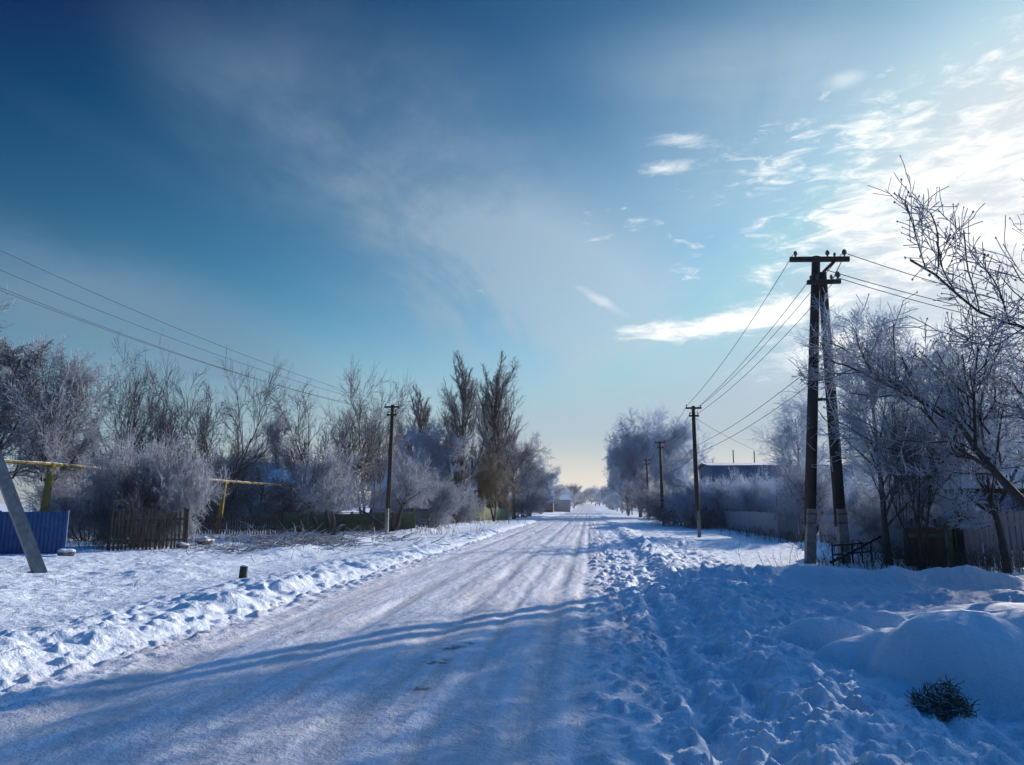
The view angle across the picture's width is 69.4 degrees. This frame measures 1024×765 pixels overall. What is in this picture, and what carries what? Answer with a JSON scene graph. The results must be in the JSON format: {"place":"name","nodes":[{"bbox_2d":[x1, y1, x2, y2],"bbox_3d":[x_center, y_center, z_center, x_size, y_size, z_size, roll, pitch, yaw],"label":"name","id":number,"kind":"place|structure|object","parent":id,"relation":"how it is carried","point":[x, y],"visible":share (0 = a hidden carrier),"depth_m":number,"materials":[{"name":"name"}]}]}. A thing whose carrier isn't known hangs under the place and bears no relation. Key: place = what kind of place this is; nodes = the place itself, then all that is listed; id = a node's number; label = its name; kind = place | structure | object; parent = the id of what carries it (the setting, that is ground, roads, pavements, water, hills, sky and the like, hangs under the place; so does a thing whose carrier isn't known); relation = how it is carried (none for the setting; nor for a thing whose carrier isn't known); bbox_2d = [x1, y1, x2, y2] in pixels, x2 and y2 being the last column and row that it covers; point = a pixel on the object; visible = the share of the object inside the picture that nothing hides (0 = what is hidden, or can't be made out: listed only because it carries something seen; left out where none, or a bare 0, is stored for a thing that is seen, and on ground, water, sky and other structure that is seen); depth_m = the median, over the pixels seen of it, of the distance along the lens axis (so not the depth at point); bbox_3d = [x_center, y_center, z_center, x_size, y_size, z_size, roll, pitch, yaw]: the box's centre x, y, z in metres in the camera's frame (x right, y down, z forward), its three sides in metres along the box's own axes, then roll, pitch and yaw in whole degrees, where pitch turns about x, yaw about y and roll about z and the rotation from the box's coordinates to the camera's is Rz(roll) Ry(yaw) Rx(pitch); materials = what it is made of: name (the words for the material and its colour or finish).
{"place":"outdoors","nodes":[
{"label":"outdoors","id":0,"kind":"place"},
{"bbox_2d":[0,504,713,764],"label":"road","id":1,"kind":"structure","parent":0,"point":[520,645],"depth_m":6.86,"materials":[{"name":"snow"}]},
{"bbox_2d":[0,504,1023,764],"bbox_3d":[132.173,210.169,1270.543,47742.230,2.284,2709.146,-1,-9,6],"label":"ground","id":2,"kind":"structure","parent":0,"point":[788,660],"depth_m":9.22,"materials":[{"name":"snow"}]},
{"bbox_2d":[0,449,47,572],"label":"double utility pole","id":3,"kind":"object","parent":2,"relation":"on","point":[29,545],"visible":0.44,"depth_m":16.93,"materials":[{"name":"concrete"}]},
{"bbox_2d":[1,270,475,450],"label":"power line","id":4,"kind":"object","parent":3,"relation":"attached to","point":[199,348],"visible":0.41,"depth_m":27.00,"materials":[{"name":"metal"}]},
{"bbox_2d":[0,510,69,553],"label":"fence","id":5,"kind":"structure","parent":2,"relation":"on","point":[49,530],"depth_m":22.97,"materials":[{"name":"metal"}]},
{"bbox_2d":[0,335,125,511],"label":"tree","id":6,"kind":"object","parent":2,"relation":"on","point":[46,443],"visible":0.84,"depth_m":31.79,"materials":[{"name":"grey plant"}]},
{"bbox_2d":[57,549,75,555],"bbox_3d":[-13.341,5.126,22.146,0.470,0.297,0.492,9,-13,-43],"label":"boulder","id":7,"kind":"object","parent":2,"relation":"on","point":[68,552],"visible":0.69,"depth_m":22.00,"materials":[{"name":"stone"}]},
{"bbox_2d":[18,430,120,507],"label":"tree","id":8,"kind":"object","parent":2,"relation":"on","point":[77,476],"visible":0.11,"depth_m":47.80,"materials":[{"name":"grey plant"}]},
{"bbox_2d":[0,279,146,489],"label":"tree","id":9,"kind":"object","parent":2,"relation":"on","point":[12,359],"visible":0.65,"depth_m":31.82,"materials":[{"name":"grey plant"}]},
{"bbox_2d":[15,468,144,541],"bbox_3d":[-17.747,5.190,31.689,5.585,4.012,5.780,-8,-12,41],"label":"shrub","id":10,"kind":"object","parent":2,"relation":"on","point":[63,498],"visible":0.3,"depth_m":30.48,"materials":[{"name":"grey plant"}]},
{"bbox_2d":[71,330,201,486],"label":"tree","id":11,"kind":"object","parent":2,"relation":"on","point":[159,424],"visible":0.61,"depth_m":41.83,"materials":[{"name":"grey plant"}]},
{"bbox_2d":[74,455,200,547],"bbox_3d":[-13.714,4.551,26.905,3.781,3.876,3.782,-4,-10,24],"label":"shrub","id":12,"kind":"object","parent":2,"relation":"on","point":[137,501],"visible":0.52,"depth_m":26.22,"materials":[{"name":"grey plant"}]},
{"bbox_2d":[106,508,188,550],"bbox_3d":[-12.398,5.066,25.283,2.473,1.544,0.180,6,-11,-30],"label":"fence","id":13,"kind":"object","parent":2,"relation":"on","point":[185,519],"visible":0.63,"depth_m":25.17,"materials":[{"name":"brown wood"}]},
{"bbox_2d":[4,459,291,533],"bbox_3d":[-15.475,5.530,32.361,0.815,3.278,30.164,-1,-9,6],"label":"gas pipe","id":14,"kind":"object","parent":2,"relation":"on","point":[48,484],"visible":0.56,"depth_m":25.55,"materials":[{"name":"metal"}]},
{"bbox_2d":[70,414,235,546],"bbox_3d":[-13.347,3.894,27.628,4.812,5.481,4.980,-7,-12,38],"label":"shrub","id":15,"kind":"object","parent":2,"relation":"on","point":[178,489],"visible":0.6,"depth_m":27.01,"materials":[{"name":"grey plant"}]},
{"bbox_2d":[135,338,294,530],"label":"tree","id":16,"kind":"object","parent":2,"relation":"on","point":[202,432],"visible":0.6,"depth_m":44.51,"materials":[{"name":"grey plant"}]},
{"bbox_2d":[168,441,265,527],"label":"shrub","id":17,"kind":"object","parent":2,"relation":"on","point":[235,502],"visible":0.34,"depth_m":47.60,"materials":[{"name":"grey plant"}]},
{"bbox_2d":[211,433,258,523],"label":"tree","id":18,"kind":"object","parent":2,"relation":"on","point":[240,454],"visible":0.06,"depth_m":54.22,"materials":[{"name":"grey plant"}]},
{"bbox_2d":[188,512,283,534],"bbox_3d":[-14.174,7.332,38.035,4.622,1.292,0.180,3,-10,-20],"label":"fence","id":19,"kind":"object","parent":2,"relation":"on","point":[260,520],"visible":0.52,"depth_m":38.03,"materials":[{"name":"brown wood"}]},
{"bbox_2d":[239,565,247,577],"bbox_3d":[-5.717,4.092,15.731,0.177,0.420,0.177,-1,-9,6],"label":"wooden stump","id":20,"kind":"object","parent":2,"relation":"on","point":[243,571],"visible":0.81,"depth_m":15.68,"materials":[{"name":"wood"}]},
{"bbox_2d":[214,438,297,525],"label":"apple tree","id":21,"kind":"object","parent":2,"relation":"on","point":[262,493],"visible":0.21,"depth_m":52.15,"materials":[{"name":"grey plant"}]},
{"bbox_2d":[160,529,353,554],"bbox_3d":[-8.044,5.451,23.961,6.010,1.500,2.939,-1,-9,6],"label":"brush pile","id":22,"kind":"object","parent":2,"relation":"on","point":[253,547],"visible":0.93,"depth_m":23.75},
{"bbox_2d":[211,456,309,523],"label":"house","id":23,"kind":"structure","parent":2,"relation":"on","point":[275,473],"depth_m":59.68,"materials":[{"name":"stone"}]},
{"bbox_2d":[240,406,309,469],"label":"tree","id":24,"kind":"object","parent":2,"relation":"on","point":[277,428],"visible":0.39,"depth_m":62.10,"materials":[{"name":"grey plant"}]},
{"bbox_2d":[124,519,449,548],"bbox_3d":[-7.866,5.631,26.756,12.131,1.582,4.703,-1,-9,6],"label":"brush pile","id":25,"kind":"object","parent":2,"relation":"on","point":[351,542],"visible":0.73,"depth_m":26.55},
{"bbox_2d":[243,472,346,527],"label":"shrub","id":26,"kind":"object","parent":2,"relation":"on","point":[279,506],"visible":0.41,"depth_m":46.40,"materials":[{"name":"grey plant"}]},
{"bbox_2d":[290,437,370,535],"bbox_3d":[-8.946,5.209,36.619,4.154,5.338,7.614,4,-10,-22],"label":"apple tree","id":27,"kind":"object","parent":2,"relation":"on","point":[326,494],"visible":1,"depth_m":36.19,"materials":[{"name":"grey plant"}]},
{"bbox_2d":[260,354,414,513],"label":"tree","id":28,"kind":"object","parent":2,"relation":"on","point":[352,420],"visible":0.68,"depth_m":47.92,"materials":[{"name":"grey plant"}]},
{"bbox_2d":[283,509,415,532],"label":"panel fence","id":29,"kind":"object","parent":2,"relation":"on","point":[408,519],"visible":0.73,"depth_m":41.12,"materials":[{"name":"metal"}]},
{"bbox_2d":[319,372,418,513],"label":"tree","id":30,"kind":"object","parent":2,"relation":"on","point":[381,448],"visible":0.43,"depth_m":50.89,"materials":[{"name":"grey plant"}]},
{"bbox_2d":[291,518,472,541],"bbox_3d":[-5.338,6.316,31.327,7.937,1.214,3.149,-1,-9,6],"label":"brush pile","id":31,"kind":"object","parent":2,"relation":"on","point":[377,534],"visible":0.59,"depth_m":31.18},
{"bbox_2d":[337,445,441,531],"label":"apple tree","id":32,"kind":"object","parent":2,"relation":"on","point":[408,483],"visible":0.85,"depth_m":40.95,"materials":[{"name":"grey plant"}]},
{"bbox_2d":[384,403,399,533],"bbox_3d":[-6.068,4.388,36.968,0.762,6.764,0.414,-5,-11,30],"label":"utility pole","id":33,"kind":"object","parent":2,"relation":"on","point":[387,510],"visible":0.98,"depth_m":37.04,"materials":[{"name":"brown wood"}]},
{"bbox_2d":[394,383,438,459],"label":"poplar tree","id":34,"kind":"object","parent":2,"relation":"on","point":[425,411],"visible":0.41,"depth_m":80.32,"materials":[{"name":"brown plant"}]},
{"bbox_2d":[368,460,477,521],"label":"house","id":35,"kind":"structure","parent":2,"relation":"on","point":[381,509],"depth_m":65.31,"materials":[{"name":"stone"}]},
{"bbox_2d":[377,465,477,528],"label":"shrub","id":36,"kind":"object","parent":2,"relation":"on","point":[447,504],"visible":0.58,"depth_m":45.13,"materials":[{"name":"grey plant"}]},
{"bbox_2d":[392,409,479,521],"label":"tree","id":37,"kind":"object","parent":2,"relation":"on","point":[432,448],"visible":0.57,"depth_m":61.21,"materials":[{"name":"grey plant"}]},
{"bbox_2d":[427,478,488,523],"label":"shrub","id":38,"kind":"object","parent":2,"relation":"on","point":[467,510],"visible":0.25,"depth_m":57.44,"materials":[{"name":"grey plant"}]},
{"bbox_2d":[437,350,496,491],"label":"poplar tree","id":39,"kind":"object","parent":2,"relation":"on","point":[465,396],"visible":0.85,"depth_m":63.10,"materials":[{"name":"brown plant"}]},
{"bbox_2d":[448,507,507,522],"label":"fence","id":40,"kind":"object","parent":2,"relation":"on","point":[488,516],"visible":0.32,"depth_m":67.57,"materials":[{"name":"metal"}]},
{"bbox_2d":[465,448,524,521],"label":"willow tree","id":41,"kind":"object","parent":2,"relation":"on","point":[490,480],"visible":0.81,"depth_m":65.76,"materials":[{"name":"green plant"}]},
{"bbox_2d":[467,351,523,507],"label":"poplar tree","id":42,"kind":"object","parent":2,"relation":"on","point":[498,423],"visible":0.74,"depth_m":70.53,"materials":[{"name":"brown plant"}]},
{"bbox_2d":[478,380,529,509],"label":"poplar tree","id":43,"kind":"object","parent":2,"relation":"on","point":[515,428],"visible":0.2,"depth_m":75.72,"materials":[{"name":"brown plant"}]},
{"bbox_2d":[485,426,555,518],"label":"tree","id":44,"kind":"object","parent":2,"relation":"on","point":[526,456],"visible":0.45,"depth_m":76.62,"materials":[{"name":"grey plant"}]},
{"bbox_2d":[496,485,558,516],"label":"shrub","id":45,"kind":"object","parent":2,"relation":"on","point":[537,500],"visible":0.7,"depth_m":88.03,"materials":[{"name":"grey plant"}]},
{"bbox_2d":[509,447,558,515],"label":"tree","id":46,"kind":"object","parent":2,"relation":"on","point":[540,479],"visible":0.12,"depth_m":96.89,"materials":[{"name":"grey plant"}]},
{"bbox_2d":[517,454,561,512],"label":"tree","id":47,"kind":"object","parent":2,"relation":"on","point":[550,483],"visible":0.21,"depth_m":118.00,"materials":[{"name":"grey plant"}]},
{"bbox_2d":[61,513,1023,586],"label":"dry grass","id":48,"kind":"structure","parent":2,"relation":"on","point":[934,559],"depth_m":22.12,"materials":[{"name":"plant"}]},
{"bbox_2d":[546,487,566,510],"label":"tree","id":49,"kind":"object","parent":2,"relation":"on","point":[560,489],"visible":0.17,"depth_m":157.75,"materials":[{"name":"grey plant"}]},
{"bbox_2d":[554,495,571,511],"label":"hut","id":50,"kind":"object","parent":2,"relation":"on","point":[563,505],"visible":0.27,"depth_m":160.69,"materials":[{"name":"stone"}]},
{"bbox_2d":[559,482,590,508],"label":"tree","id":51,"kind":"object","parent":2,"relation":"on","point":[571,487],"visible":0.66,"depth_m":264.37,"materials":[{"name":"grey plant"}]},
{"bbox_2d":[605,484,630,512],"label":"tree","id":52,"kind":"object","parent":2,"relation":"on","point":[617,503],"visible":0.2,"depth_m":146.33,"materials":[{"name":"grey plant"}]},
{"bbox_2d":[606,479,636,511],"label":"tree","id":53,"kind":"object","parent":2,"relation":"on","point":[623,505],"visible":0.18,"depth_m":131.81,"materials":[{"name":"grey plant"}]},
{"bbox_2d":[603,419,648,515],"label":"tree","id":54,"kind":"object","parent":2,"relation":"on","point":[611,472],"visible":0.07,"depth_m":109.86,"materials":[{"name":"grey plant"}]},
{"bbox_2d":[603,403,683,516],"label":"tree","id":55,"kind":"object","parent":2,"relation":"on","point":[628,457],"visible":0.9,"depth_m":95.90,"materials":[{"name":"grey plant"}]},
{"bbox_2d":[622,466,667,508],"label":"tree","id":56,"kind":"object","parent":2,"relation":"on","point":[642,480],"visible":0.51,"depth_m":82.08,"materials":[{"name":"grey plant"}]},
{"bbox_2d":[655,440,665,525],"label":"utility pole","id":57,"kind":"object","parent":2,"relation":"on","point":[660,447],"visible":0.92,"depth_m":56.62,"materials":[{"name":"brown wood"}]},
{"bbox_2d":[625,479,701,523],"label":"shrub","id":58,"kind":"object","parent":2,"relation":"on","point":[648,499],"visible":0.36,"depth_m":64.01,"materials":[{"name":"grey plant"}]},
{"bbox_2d":[628,405,715,492],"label":"tree","id":59,"kind":"object","parent":2,"relation":"on","point":[687,435],"visible":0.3,"depth_m":99.12,"materials":[{"name":"grey plant"}]},
{"bbox_2d":[650,457,693,492],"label":"tree","id":60,"kind":"object","parent":2,"relation":"on","point":[667,476],"visible":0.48,"depth_m":92.94,"materials":[{"name":"grey plant"}]},
{"bbox_2d":[649,485,715,525],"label":"shrub","id":61,"kind":"object","parent":2,"relation":"on","point":[657,512],"visible":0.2,"depth_m":55.90,"materials":[{"name":"grey plant"}]},
{"bbox_2d":[686,404,701,536],"bbox_3d":[9.313,4.531,37.438,0.800,6.893,0.440,-1,-9,6],"label":"utility pole","id":62,"kind":"object","parent":2,"relation":"on","point":[696,479],"visible":0.98,"depth_m":37.44,"materials":[{"name":"brown wood"}]},
{"bbox_2d":[639,255,792,467],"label":"power line","id":63,"kind":"object","parent":62,"relation":"attached to","point":[732,348],"visible":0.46,"depth_m":28.09,"materials":[{"name":"metal"}]},
{"bbox_2d":[680,501,724,528],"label":"shrub","id":64,"kind":"object","parent":2,"relation":"on","point":[709,518],"visible":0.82,"depth_m":49.82,"materials":[{"name":"grey plant"}]},
{"bbox_2d":[658,466,776,527],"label":"shrub","id":65,"kind":"object","parent":2,"relation":"on","point":[684,499],"visible":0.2,"depth_m":53.10,"materials":[{"name":"grey plant"}]},
{"bbox_2d":[693,470,779,526],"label":"shrub","id":66,"kind":"object","parent":2,"relation":"on","point":[722,515],"visible":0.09,"depth_m":51.86,"materials":[{"name":"grey plant"}]},
{"bbox_2d":[725,509,780,536],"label":"fence","id":67,"kind":"object","parent":2,"relation":"on","point":[743,518],"visible":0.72,"depth_m":41.70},
{"bbox_2d":[721,465,803,529],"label":"shrub","id":68,"kind":"object","parent":2,"relation":"on","point":[754,499],"visible":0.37,"depth_m":47.49,"materials":[{"name":"grey plant"}]},
{"bbox_2d":[698,450,876,523],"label":"house","id":69,"kind":"structure","parent":2,"relation":"on","point":[713,470],"depth_m":58.59,"materials":[{"name":"stone"}]},
{"bbox_2d":[777,512,802,541],"bbox_3d":[12.712,6.684,33.916,0.180,1.422,4.561,-2,-9,9],"label":"fence","id":70,"kind":"object","parent":2,"relation":"on","point":[784,525],"visible":0.56,"depth_m":33.23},
{"bbox_2d":[746,394,845,531],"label":"birch tree","id":71,"kind":"object","parent":2,"relation":"on","point":[785,445],"visible":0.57,"depth_m":42.23,"materials":[{"name":"white plant"}]},
{"bbox_2d":[767,452,832,539],"bbox_3d":[13.708,5.510,34.893,3.402,4.246,6.234,-2,-10,14],"label":"apple tree","id":72,"kind":"object","parent":2,"relation":"on","point":[822,501],"visible":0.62,"depth_m":34.05,"materials":[{"name":"grey plant"}]},
{"bbox_2d":[789,249,850,562],"bbox_3d":[9.086,0.742,21.402,1.823,9.451,0.491,-1,-9,6],"label":"double utility pole","id":73,"kind":"object","parent":2,"relation":"on","point":[818,281],"visible":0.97,"depth_m":21.25,"materials":[{"name":"brown wood"}]},
{"bbox_2d":[642,279,809,468],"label":"power line","id":74,"kind":"object","parent":73,"relation":"hanging from","point":[744,360],"visible":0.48,"depth_m":27.46,"materials":[{"name":"metal"}]},
{"bbox_2d":[649,362,817,478],"bbox_3d":[10.990,4.758,48.894,1.015,1.660,55.970,-1,-9,5],"label":"power line","id":75,"kind":"object","parent":73,"relation":"attached to","point":[746,416],"visible":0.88,"depth_m":28.01,"materials":[{"name":"metal"}]},
{"bbox_2d":[649,377,819,482],"bbox_3d":[10.990,5.177,48.825,1.015,1.610,55.969,-1,-9,5],"label":"power line","id":76,"kind":"object","parent":73,"relation":"attached to","point":[745,428],"visible":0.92,"depth_m":28.41,"materials":[{"name":"metal"}]},
{"bbox_2d":[640,278,836,471],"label":"power line","id":77,"kind":"object","parent":73,"relation":"hanging from","point":[753,367],"visible":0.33,"depth_m":28.59,"materials":[{"name":"metal"}]},
{"bbox_2d":[645,254,841,467],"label":"power line","id":78,"kind":"object","parent":73,"relation":"attached to","point":[753,356],"visible":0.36,"depth_m":28.82,"materials":[{"name":"metal"}]},
{"bbox_2d":[839,278,991,319],"bbox_3d":[17.224,-1.963,23.448,15.642,1.720,0.022,2,-10,-13],"label":"power line","id":79,"kind":"object","parent":73,"relation":"attached to","point":[904,297],"visible":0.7,"depth_m":22.25,"materials":[{"name":"metal"}]},
{"bbox_2d":[824,269,1023,319],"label":"power line","id":80,"kind":"object","parent":73,"relation":"attached to","point":[906,292],"visible":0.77,"depth_m":22.43,"materials":[{"name":"metal"}]},
{"bbox_2d":[848,254,1023,306],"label":"power line","id":81,"kind":"object","parent":73,"relation":"attached to","point":[916,276],"visible":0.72,"depth_m":22.31,"materials":[{"name":"metal"}]},
{"bbox_2d":[779,469,878,533],"bbox_3d":[17.216,6.384,38.782,6.381,4.762,6.229,8,-12,-40],"label":"shrub","id":82,"kind":"object","parent":2,"relation":"on","point":[851,499],"visible":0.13,"depth_m":37.77,"materials":[{"name":"grey plant"}]},
{"bbox_2d":[829,535,880,564],"bbox_3d":[9.431,4.746,20.507,2.079,0.987,0.340,5,-10,-26],"label":"rail fence","id":83,"kind":"object","parent":2,"relation":"on","point":[833,560],"visible":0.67,"depth_m":20.42,"materials":[{"name":"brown wood"}]},
{"bbox_2d":[821,417,893,479],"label":"tree","id":84,"kind":"object","parent":2,"relation":"on","point":[842,446],"visible":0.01,"depth_m":58.36,"materials":[{"name":"grey plant"}]},
{"bbox_2d":[818,513,902,554],"bbox_3d":[12.703,5.504,26.944,0.180,1.561,8.443,-1,-9,4],"label":"fence","id":85,"kind":"object","parent":2,"relation":"on","point":[827,521],"visible":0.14,"depth_m":29.39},
{"bbox_2d":[764,289,1023,564],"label":"birch tree","id":86,"kind":"object","parent":2,"relation":"on","point":[885,523],"visible":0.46,"depth_m":20.78,"materials":[{"name":"white plant"}]},
{"bbox_2d":[788,155,1023,510],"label":"walnut tree","id":87,"kind":"object","parent":2,"relation":"on","point":[954,450],"visible":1,"depth_m":13.81,"materials":[{"name":"white plant"}]},
{"bbox_2d":[845,474,981,558],"bbox_3d":[12.095,4.027,22.495,3.929,3.336,4.066,9,-13,-44],"label":"shrub","id":88,"kind":"object","parent":2,"relation":"on","point":[871,527],"visible":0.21,"depth_m":22.55,"materials":[{"name":"grey plant"}]},
{"bbox_2d":[856,347,977,570],"bbox_3d":[10.092,1.915,18.758,2.710,6.008,2.240,4,-10,-21],"label":"tree","id":89,"kind":"object","parent":2,"relation":"on","point":[919,508],"visible":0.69,"depth_m":18.60,"materials":[{"name":"grey plant"}]},
{"bbox_2d":[843,399,992,535],"bbox_3d":[11.339,2.665,21.047,4.342,5.074,4.417,-1,-9,7],"label":"tree","id":90,"kind":"object","parent":2,"relation":"on","point":[934,522],"visible":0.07,"depth_m":21.05,"materials":[{"name":"grey plant"}]},
{"bbox_2d":[902,521,954,566],"bbox_3d":[11.040,4.321,19.635,1.170,1.300,0.100,-3,-10,16],"label":"fence","id":91,"kind":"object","parent":2,"relation":"on","point":[936,536],"depth_m":19.61,"materials":[{"name":"green paint"}]},
{"bbox_2d":[854,315,1023,572],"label":"tree","id":92,"kind":"object","parent":2,"relation":"on","point":[989,495],"visible":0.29,"depth_m":18.23,"materials":[{"name":"grey plant"}]},
{"bbox_2d":[904,674,981,722],"bbox_3d":[3.240,2.477,5.567,0.489,0.540,0.455,5,-10,-26],"label":"dead plant","id":93,"kind":"object","parent":2,"relation":"on","point":[939,705],"visible":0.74,"depth_m":5.51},
{"bbox_2d":[880,486,1008,560],"bbox_3d":[12.314,4.250,21.449,3.002,2.688,2.931,4,-10,-23],"label":"shrub","id":94,"kind":"object","parent":2,"relation":"on","point":[945,520],"visible":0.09,"depth_m":21.07,"materials":[{"name":"grey plant"}]},
{"bbox_2d":[884,458,1023,549],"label":"house","id":95,"kind":"structure","parent":2,"relation":"on","point":[987,506],"depth_m":26.39,"materials":[{"name":"paint"}]},
{"bbox_2d":[927,379,1023,553],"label":"tree","id":96,"kind":"object","parent":2,"relation":"on","point":[1002,496],"visible":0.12,"depth_m":24.55,"materials":[{"name":"grey plant"}]},
{"bbox_2d":[944,488,1023,565],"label":"gate frame","id":97,"kind":"object","parent":2,"relation":"on","point":[959,535],"visible":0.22,"depth_m":19.53,"materials":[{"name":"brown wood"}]},
{"bbox_2d":[950,508,1023,567],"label":"fence","id":98,"kind":"object","parent":2,"relation":"on","point":[1010,520],"visible":0.46,"depth_m":19.68,"materials":[{"name":"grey wood"}]},
{"bbox_2d":[0,0,1023,503],"label":"sky","id":99,"kind":"structure","parent":0,"point":[604,197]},
{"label":"utility pole","id":100,"kind":"object","parent":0,"visible":0},
{"bbox_2d":[0,290,466,449],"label":"power line","id":101,"kind":"object","parent":100,"relation":"attached to","point":[208,364],"visible":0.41,"depth_m":26.41,"materials":[{"name":"metal"}]},
{"bbox_2d":[1,288,476,454],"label":"power line","id":102,"kind":"object","parent":100,"relation":"attached to","point":[195,359],"visible":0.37,"depth_m":26.23,"materials":[{"name":"metal"}]},
{"bbox_2d":[0,250,484,451],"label":"power line","id":103,"kind":"object","parent":100,"relation":"attached to","point":[204,339],"visible":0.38,"depth_m":25.90,"materials":[{"name":"metal"}]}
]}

